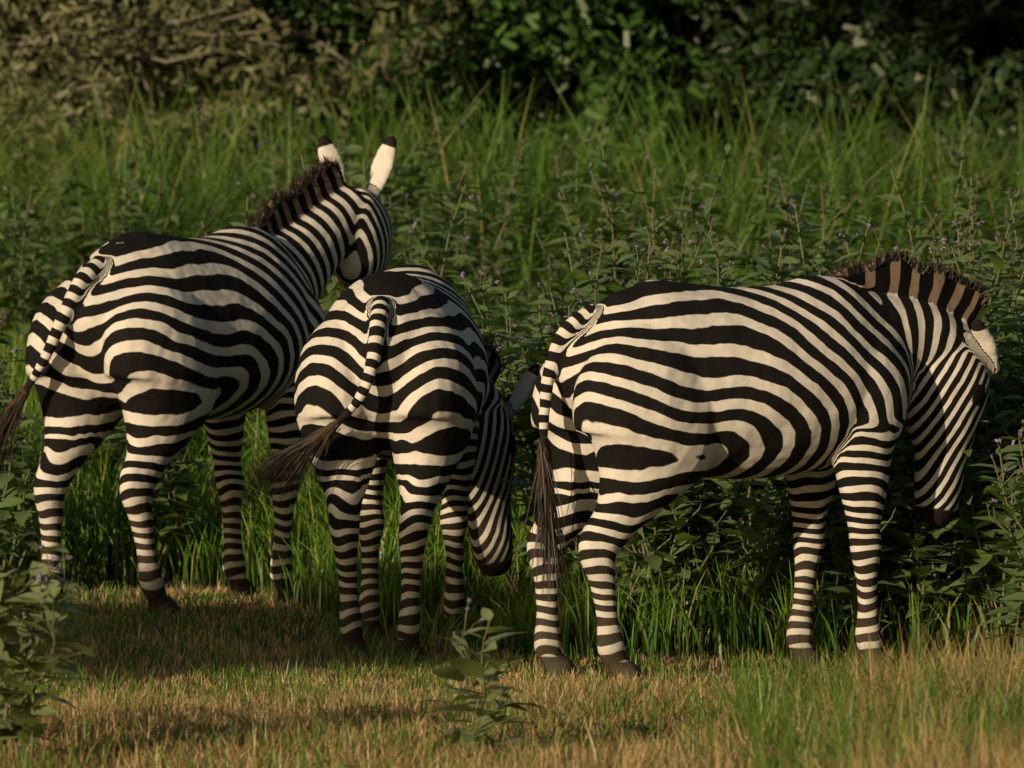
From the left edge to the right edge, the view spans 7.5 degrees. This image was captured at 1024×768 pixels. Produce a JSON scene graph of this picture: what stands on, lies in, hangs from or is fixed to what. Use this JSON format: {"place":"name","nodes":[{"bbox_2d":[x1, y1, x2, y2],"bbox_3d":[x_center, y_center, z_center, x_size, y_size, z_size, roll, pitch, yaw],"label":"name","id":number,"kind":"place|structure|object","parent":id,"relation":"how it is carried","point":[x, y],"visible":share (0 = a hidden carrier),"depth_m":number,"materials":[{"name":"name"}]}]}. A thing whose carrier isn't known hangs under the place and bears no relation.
{"place":"outdoors","nodes":[
{"label":"outdoors","id":0,"kind":"place"},
{"bbox_2d":[0,7,1020,170],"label":"backdrop","id":1,"kind":"structure","parent":0,"point":[415,142],"depth_m":63.95,"materials":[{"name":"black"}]},
{"bbox_2d":[0,574,1023,767],"bbox_3d":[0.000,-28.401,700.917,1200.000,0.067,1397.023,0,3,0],"label":"ground","id":2,"kind":"structure","parent":0,"point":[674,655],"depth_m":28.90,"materials":[{"name":"green plant"}]},
{"bbox_2d":[0,9,30,98],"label":"tree","id":3,"kind":"object","parent":2,"relation":"on","point":[14,27],"visible":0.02,"depth_m":57.65,"materials":[{"name":"green plant"}]},
{"bbox_2d":[0,0,357,206],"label":"tree","id":4,"kind":"object","parent":2,"relation":"on","point":[27,25],"depth_m":56.16,"materials":[{"name":"green plant"}]},
{"bbox_2d":[0,135,396,617],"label":"zebra","id":5,"kind":"object","parent":2,"relation":"on","point":[167,347],"visible":0.91,"depth_m":29.82},
{"bbox_2d":[0,385,30,475],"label":"tuft","id":6,"kind":"object","parent":5,"relation":"attached to","point":[5,430],"visible":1,"depth_m":29.75,"materials":[{"name":"brown"}]},
{"bbox_2d":[245,154,346,228],"bbox_3d":[-0.888,-0.730,30.704,0.142,0.361,0.627,2,3,40],"label":"zebra mane","id":7,"kind":"object","parent":5,"relation":"attached to","point":[318,166],"visible":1,"depth_m":30.74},
{"bbox_2d":[0,0,489,218],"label":"acacia bush","id":8,"kind":"object","parent":2,"relation":"on","point":[113,74],"depth_m":46.66,"materials":[{"name":"green plant"}]},
{"bbox_2d":[0,0,782,239],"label":"green bush","id":9,"kind":"object","parent":2,"relation":"on","point":[558,59],"depth_m":47.51,"materials":[{"name":"green plant"}]},
{"bbox_2d":[287,264,539,662],"bbox_3d":[-0.362,0.267,28.473,0.674,1.409,1.890,0,3,10],"label":"zebra","id":10,"kind":"object","parent":2,"relation":"on","point":[399,365],"visible":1,"depth_m":27.73},
{"bbox_2d":[240,422,340,513],"bbox_3d":[-0.811,0.308,27.637,0.414,0.365,0.164,1,3,23],"label":"tuft","id":11,"kind":"object","parent":10,"relation":"attached to","point":[285,462],"visible":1,"depth_m":27.62,"materials":[{"name":"brown"}]},
{"bbox_2d":[476,322,506,373],"bbox_3d":[-0.241,-0.223,28.982,0.164,0.396,0.687,1,3,29],"label":"zebra mane","id":12,"kind":"object","parent":10,"relation":"attached to","point":[495,353],"visible":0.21,"depth_m":29.20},
{"bbox_2d":[0,213,1021,665],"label":"tall grass","id":13,"kind":"structure","parent":2,"relation":"on","point":[96,533],"depth_m":29.76,"materials":[{"name":"green plant"}]},
{"bbox_2d":[0,51,1023,357],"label":"reed grass","id":14,"kind":"structure","parent":2,"relation":"on","point":[736,209],"depth_m":42.12,"materials":[{"name":"green plant"}]},
{"bbox_2d":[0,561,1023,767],"bbox_3d":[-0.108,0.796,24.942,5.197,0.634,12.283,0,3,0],"label":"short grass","id":15,"kind":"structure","parent":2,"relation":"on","point":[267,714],"depth_m":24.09,"materials":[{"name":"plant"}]},
{"bbox_2d":[0,546,547,750],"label":"weed leaves","id":16,"kind":"object","parent":15,"relation":"on","point":[27,720],"visible":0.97,"depth_m":23.02,"materials":[{"name":"green plant"}]},
{"bbox_2d":[0,116,1023,767],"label":"weeds","id":17,"kind":"object","parent":2,"relation":"on","point":[998,541],"depth_m":29.87,"materials":[{"name":"green plant"}]},
{"bbox_2d":[315,0,877,232],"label":"bush","id":18,"kind":"object","parent":2,"relation":"on","point":[728,37],"depth_m":48.08,"materials":[{"name":"green plant"}]},
{"bbox_2d":[462,0,1023,220],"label":"bush","id":19,"kind":"object","parent":2,"relation":"on","point":[702,32],"depth_m":48.65,"materials":[{"name":"green plant"}]},
{"bbox_2d":[527,252,999,679],"bbox_3d":[0.891,0.289,27.071,1.770,1.487,0.661,-1,3,-22],"label":"zebra","id":20,"kind":"object","parent":2,"relation":"on","point":[651,399],"visible":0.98,"depth_m":26.87},
{"bbox_2d":[521,441,575,602],"bbox_3d":[0.120,0.483,26.695,0.153,0.613,0.169,2,3,43],"label":"tuft","id":21,"kind":"object","parent":20,"relation":"attached to","point":[548,530],"visible":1,"depth_m":26.69,"materials":[{"name":"brown"}]},
{"bbox_2d":[826,246,994,307],"bbox_3d":[1.370,-0.372,27.275,0.731,0.228,0.115,-1,3,-25],"label":"zebra mane","id":22,"kind":"object","parent":20,"relation":"attached to","point":[917,266],"visible":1,"depth_m":27.28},
{"bbox_2d":[549,14,1016,221],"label":"tree","id":23,"kind":"object","parent":2,"relation":"on","point":[859,95],"depth_m":56.94,"materials":[{"name":"green plant"}]},
{"bbox_2d":[675,642,1023,767],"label":"grass","id":24,"kind":"structure","parent":2,"relation":"on","point":[759,710],"depth_m":22.77,"materials":[{"name":"green plant"}]},
{"bbox_2d":[700,0,1023,230],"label":"green bush","id":25,"kind":"object","parent":2,"relation":"on","point":[940,25],"depth_m":47.15,"materials":[{"name":"green plant"}]}
]}

